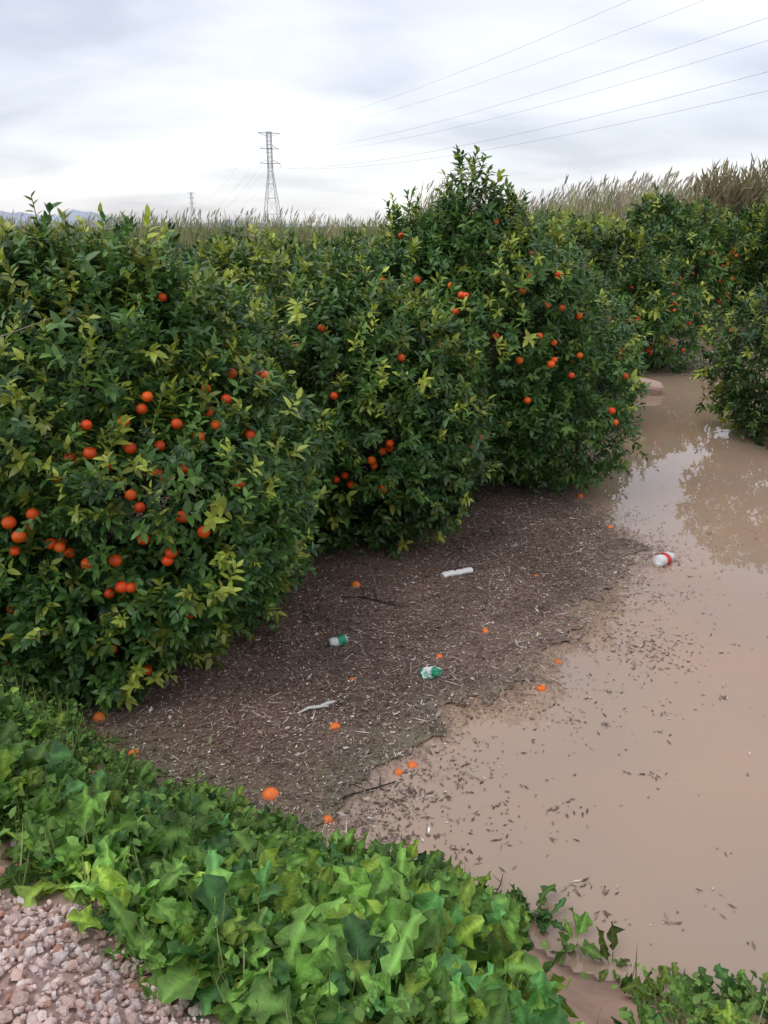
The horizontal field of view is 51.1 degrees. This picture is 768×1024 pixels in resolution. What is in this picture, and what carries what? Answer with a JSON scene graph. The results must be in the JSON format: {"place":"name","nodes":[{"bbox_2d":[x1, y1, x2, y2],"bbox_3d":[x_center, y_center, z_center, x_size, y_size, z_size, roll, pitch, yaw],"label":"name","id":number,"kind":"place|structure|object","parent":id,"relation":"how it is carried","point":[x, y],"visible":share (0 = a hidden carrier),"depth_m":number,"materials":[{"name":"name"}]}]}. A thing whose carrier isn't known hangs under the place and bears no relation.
{"place":"outdoors","nodes":[
{"label":"outdoors","id":0,"kind":"place"},
{"bbox_2d":[0,840,250,1023],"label":"gravel track","id":1,"kind":"structure","parent":0,"point":[24,948],"depth_m":2.11,"materials":[{"name":"beige gravel"}]},
{"bbox_2d":[0,209,366,226],"bbox_3d":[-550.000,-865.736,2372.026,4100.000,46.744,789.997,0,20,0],"label":"distant hills","id":2,"kind":"structure","parent":0,"point":[83,214],"depth_m":2155.48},
{"bbox_2d":[0,227,767,1023],"bbox_3d":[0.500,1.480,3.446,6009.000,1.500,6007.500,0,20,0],"label":"ground","id":3,"kind":"structure","parent":0,"point":[586,999],"depth_m":2.77,"materials":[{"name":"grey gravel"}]},
{"bbox_2d":[5,258,160,472],"bbox_3d":[-4.116,-1.944,10.620,4.012,3.059,3.603,-18,26,-41],"label":"orange tree","id":4,"kind":"object","parent":3,"relation":"on","point":[64,400],"visible":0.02,"depth_m":9.92,"materials":[{"name":"green plant"}]},
{"bbox_2d":[120,232,171,264],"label":"orange tree","id":5,"kind":"object","parent":3,"relation":"on","point":[148,242],"visible":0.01,"depth_m":25.25,"materials":[{"name":"green plant"}]},
{"bbox_2d":[0,190,348,716],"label":"orange tree","id":6,"kind":"object","parent":3,"relation":"on","point":[68,571],"visible":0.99,"depth_m":5.21,"materials":[{"name":"green plant"}]},
{"bbox_2d":[188,192,195,228],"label":"electricity pylon","id":7,"kind":"object","parent":3,"relation":"on","point":[191,205],"visible":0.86,"depth_m":802.41,"materials":[{"name":"metal"}]},
{"bbox_2d":[181,233,245,262],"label":"orange tree","id":8,"kind":"object","parent":3,"relation":"on","point":[197,243],"visible":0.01,"depth_m":22.71,"materials":[{"name":"green plant"}]},
{"bbox_2d":[176,235,288,304],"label":"orange tree","id":9,"kind":"object","parent":3,"relation":"on","point":[229,239],"visible":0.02,"depth_m":17.39,"materials":[{"name":"green plant"}]},
{"bbox_2d":[150,222,352,415],"bbox_3d":[-1.980,-2.733,12.459,3.693,3.349,3.926,-7,21,-19],"label":"orange tree","id":10,"kind":"object","parent":3,"relation":"on","point":[236,254],"visible":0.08,"depth_m":11.61,"materials":[{"name":"green plant"}]},
{"bbox_2d":[257,131,282,233],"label":"electricity pylon","id":11,"kind":"object","parent":3,"relation":"on","point":[268,155],"visible":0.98,"depth_m":304.00,"materials":[{"name":"metal"}]},
{"bbox_2d":[188,0,767,216],"bbox_3d":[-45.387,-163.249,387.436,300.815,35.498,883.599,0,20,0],"label":"power line cables","id":12,"kind":"object","parent":11,"relation":"attached to","point":[520,98],"visible":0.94,"depth_m":140.82,"materials":[{"name":"metal"}]},
{"bbox_2d":[300,225,379,259],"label":"orange tree","id":13,"kind":"object","parent":3,"relation":"on","point":[339,242],"visible":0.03,"depth_m":26.15,"materials":[{"name":"green plant"}]},
{"bbox_2d":[282,243,417,347],"bbox_3d":[-0.155,-3.513,15.049,3.956,3.040,3.795,7,21,19],"label":"orange tree","id":14,"kind":"object","parent":3,"relation":"on","point":[341,254],"depth_m":14.86,"materials":[{"name":"green plant"}]},
{"bbox_2d":[314,230,387,261],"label":"orange tree","id":15,"kind":"object","parent":3,"relation":"on","point":[355,248],"visible":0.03,"depth_m":20.31,"materials":[{"name":"green plant"}]},
{"bbox_2d":[231,243,504,560],"bbox_3d":[-0.378,-1.093,8.199,3.209,3.168,3.234,0,20,0],"label":"orange tree","id":16,"kind":"object","parent":3,"relation":"on","point":[354,310],"visible":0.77,"depth_m":7.29,"materials":[{"name":"green plant"}]},
{"bbox_2d":[0,164,767,277],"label":"reed bed","id":17,"kind":"object","parent":3,"relation":"on","point":[622,200],"visible":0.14,"depth_m":50.21,"materials":[{"name":"beige plant"}]},
{"bbox_2d":[0,670,767,1023],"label":"bank weeds","id":18,"kind":"object","parent":3,"relation":"on","point":[280,920],"visible":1,"depth_m":2.63,"materials":[{"name":"green plant"}]},
{"bbox_2d":[297,145,653,498],"bbox_3d":[0.904,-2.144,9.646,4.389,4.156,3.722,0,20,0],"label":"orange tree","id":19,"kind":"object","parent":3,"relation":"on","point":[502,259],"visible":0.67,"depth_m":8.81,"materials":[{"name":"green plant"}]},
{"bbox_2d":[428,213,637,430],"bbox_3d":[2.127,-2.834,12.601,3.866,3.495,3.376,-4,20,-11],"label":"orange tree","id":20,"kind":"object","parent":3,"relation":"on","point":[613,314],"visible":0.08,"depth_m":12.23,"materials":[{"name":"green plant"}]},
{"bbox_2d":[525,206,581,223],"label":"orange tree","id":21,"kind":"object","parent":3,"relation":"on","point":[547,216],"visible":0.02,"depth_m":28.57,"materials":[{"name":"green plant"}]},
{"bbox_2d":[533,209,618,292],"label":"orange tree","id":22,"kind":"object","parent":3,"relation":"on","point":[586,219],"visible":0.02,"depth_m":25.67,"materials":[{"name":"green plant"}]},
{"bbox_2d":[544,208,714,373],"bbox_3d":[4.848,-4.768,17.790,3.996,3.657,4.255,-12,23,-30],"label":"orange tree","id":23,"kind":"object","parent":3,"relation":"on","point":[647,283],"visible":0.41,"depth_m":16.93,"materials":[{"name":"green plant"}]},
{"bbox_2d":[590,183,750,334],"bbox_3d":[8.424,-7.359,23.953,5.310,4.574,4.838,0,20,0],"label":"orange tree","id":24,"kind":"object","parent":3,"relation":"on","point":[673,224],"visible":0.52,"depth_m":22.89,"materials":[{"name":"green plant"}]},
{"bbox_2d":[635,211,714,304],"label":"orange tree","id":25,"kind":"object","parent":3,"relation":"on","point":[687,251],"visible":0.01,"depth_m":27.34,"materials":[{"name":"green plant"}]},
{"bbox_2d":[675,153,767,274],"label":"tamarisk bush","id":26,"kind":"object","parent":3,"relation":"on","point":[736,192],"visible":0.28,"depth_m":33.98,"materials":[{"name":"plant"}]},
{"bbox_2d":[690,274,767,448],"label":"orange tree","id":27,"kind":"object","parent":3,"relation":"on","point":[738,400],"visible":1,"depth_m":11.85,"materials":[{"name":"green plant"}]},
{"bbox_2d":[710,194,767,319],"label":"orange tree","id":28,"kind":"object","parent":3,"relation":"on","point":[756,254],"visible":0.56,"depth_m":24.54,"materials":[{"name":"green plant"}]},
{"bbox_2d":[721,224,765,303],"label":"orange tree","id":29,"kind":"object","parent":3,"relation":"on","point":[753,278],"visible":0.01,"depth_m":29.63,"materials":[{"name":"green plant"}]},
{"bbox_2d":[0,0,767,226],"label":"sky","id":30,"kind":"structure","parent":0,"point":[121,105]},
{"bbox_2d":[16,359,767,996],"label":"flood water","id":31,"kind":"structure","parent":0,"point":[692,481],"depth_m":4.87,"materials":[{"name":"brown liquid"}]},
{"bbox_2d":[128,749,139,756],"bbox_3d":[-1.500,1.456,4.818,0.068,0.073,0.074,27,54,30],"label":"floating orange","id":32,"kind":"object","parent":31,"relation":"on","point":[130,751],"visible":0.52,"depth_m":4.80,"materials":[{"name":"orange food"}]},
{"bbox_2d":[262,787,279,800],"bbox_3d":[-0.630,1.584,4.470,0.104,0.102,0.096,13,-15,-18],"label":"floating orange","id":33,"kind":"object","parent":31,"relation":"on","point":[271,793],"visible":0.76,"depth_m":4.44,"materials":[{"name":"orange food"}]},
{"bbox_2d":[323,815,333,824],"bbox_3d":[-0.300,1.657,4.305,0.067,0.066,0.062,43,64,11],"label":"floating orange","id":34,"kind":"object","parent":31,"relation":"on","point":[327,820],"visible":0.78,"depth_m":4.28,"materials":[{"name":"orange food"}]},
{"bbox_2d":[339,776,395,800],"bbox_3d":[-0.183,1.549,4.545,0.479,0.026,0.198,-12,23,-31],"label":"fallen branch","id":35,"kind":"object","parent":31,"relation":"on","point":[373,788],"visible":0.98,"depth_m":4.52,"materials":[{"name":"wood"}]},
{"bbox_2d":[0,340,767,952],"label":"floating debris mat","id":36,"kind":"object","parent":31,"relation":"on","point":[236,722],"visible":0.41,"depth_m":5.87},
{"bbox_2d":[93,712,105,722],"bbox_3d":[-1.830,1.325,5.164,0.075,0.082,0.080,-28,13,33],"label":"floating orange","id":37,"kind":"object","parent":36,"relation":"on","point":[97,716],"visible":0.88,"depth_m":5.14,"materials":[{"name":"orange food"}]},
{"bbox_2d":[297,700,335,713],"bbox_3d":[-0.437,1.275,5.238,0.272,0.031,0.057,-10,22,-26],"label":"broken reed cane","id":38,"kind":"object","parent":36,"relation":"on","point":[326,704],"visible":1,"depth_m":5.24,"materials":[{"name":"white plant"}]},
{"bbox_2d":[329,722,340,729],"bbox_3d":[-0.310,1.368,5.083,0.080,0.075,0.082,-9,-7,-5],"label":"floating orange","id":39,"kind":"object","parent":36,"relation":"on","point":[335,725],"visible":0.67,"depth_m":5.06,"materials":[{"name":"orange food"}]},
{"bbox_2d":[328,634,347,646],"bbox_3d":[-0.347,0.977,6.080,0.142,0.079,0.079,-15,23,-16],"label":"drinks can","id":40,"kind":"object","parent":36,"relation":"on","point":[342,639],"visible":0.99,"depth_m":6.05,"materials":[{"name":"metal"}]},
{"bbox_2d":[351,581,360,587],"bbox_3d":[-0.250,0.651,7.079,0.089,0.088,0.082,20,-22,1],"label":"floating orange","id":41,"kind":"object","parent":36,"relation":"on","point":[354,584],"visible":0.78,"depth_m":7.05,"materials":[{"name":"orange food"}]},
{"bbox_2d":[339,587,402,606],"bbox_3d":[-0.086,0.706,6.847,0.582,0.032,0.240,6,21,17],"label":"fallen branch","id":42,"kind":"object","parent":36,"relation":"on","point":[373,599],"visible":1,"depth_m":6.77,"materials":[{"name":"brown wood"}]},
{"bbox_2d":[419,666,442,679],"bbox_3d":[0.334,1.132,5.664,0.180,0.095,0.129,-6,21,-17],"label":"crumpled snack bag","id":43,"kind":"object","parent":36,"relation":"on","point":[430,671],"visible":0.93,"depth_m":5.62,"materials":[{"name":"green plastic"}]},
{"bbox_2d":[440,567,472,577],"bbox_3d":[0.657,0.551,7.280,0.313,0.063,0.092,-9,22,-24],"label":"polystyrene foam strip","id":44,"kind":"object","parent":36,"relation":"on","point":[452,573],"visible":1,"depth_m":7.26,"materials":[{"name":"white plastic"}]},
{"bbox_2d":[653,552,674,566],"bbox_3d":[2.664,0.443,7.619,0.148,0.120,0.332,16,20,38],"label":"plastic bottle","id":45,"kind":"object","parent":36,"relation":"on","point":[663,558],"visible":1,"depth_m":7.52,"materials":[{"name":"white plastic"}]},
{"bbox_2d":[394,769,402,775],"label":"floating orange","id":46,"kind":"object","parent":31,"relation":"on","point":[398,771],"visible":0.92,"depth_m":4.67,"materials":[{"name":"orange food"}]},
{"bbox_2d":[407,761,417,768],"bbox_3d":[0.165,1.510,4.752,0.073,0.068,0.074,-36,8,7],"label":"floating orange","id":47,"kind":"object","parent":31,"relation":"on","point":[411,764],"visible":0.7,"depth_m":4.73,"materials":[{"name":"orange food"}]},
{"bbox_2d":[492,874,502,892],"bbox_3d":[0.490,1.798,3.810,0.113,0.015,0.274,6,20,15],"label":"fallen branch","id":48,"kind":"object","parent":31,"relation":"on","point":[500,883],"visible":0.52,"depth_m":3.85,"materials":[{"name":"wood"}]},
{"bbox_2d":[536,684,545,691],"bbox_3d":[1.080,1.220,5.529,0.073,0.074,0.068,-10,21,-23],"label":"floating orange","id":49,"kind":"object","parent":31,"relation":"on","point":[542,688],"visible":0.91,"depth_m":5.50,"materials":[{"name":"orange food"}]},
{"bbox_2d":[627,378,664,395],"bbox_3d":[4.966,-2.331,15.302,0.756,0.372,0.525,12,27,8],"label":"boulder","id":50,"kind":"object","parent":31,"relation":"in","point":[656,387],"visible":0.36,"depth_m":15.07,"materials":[{"name":"stone"}]}
]}

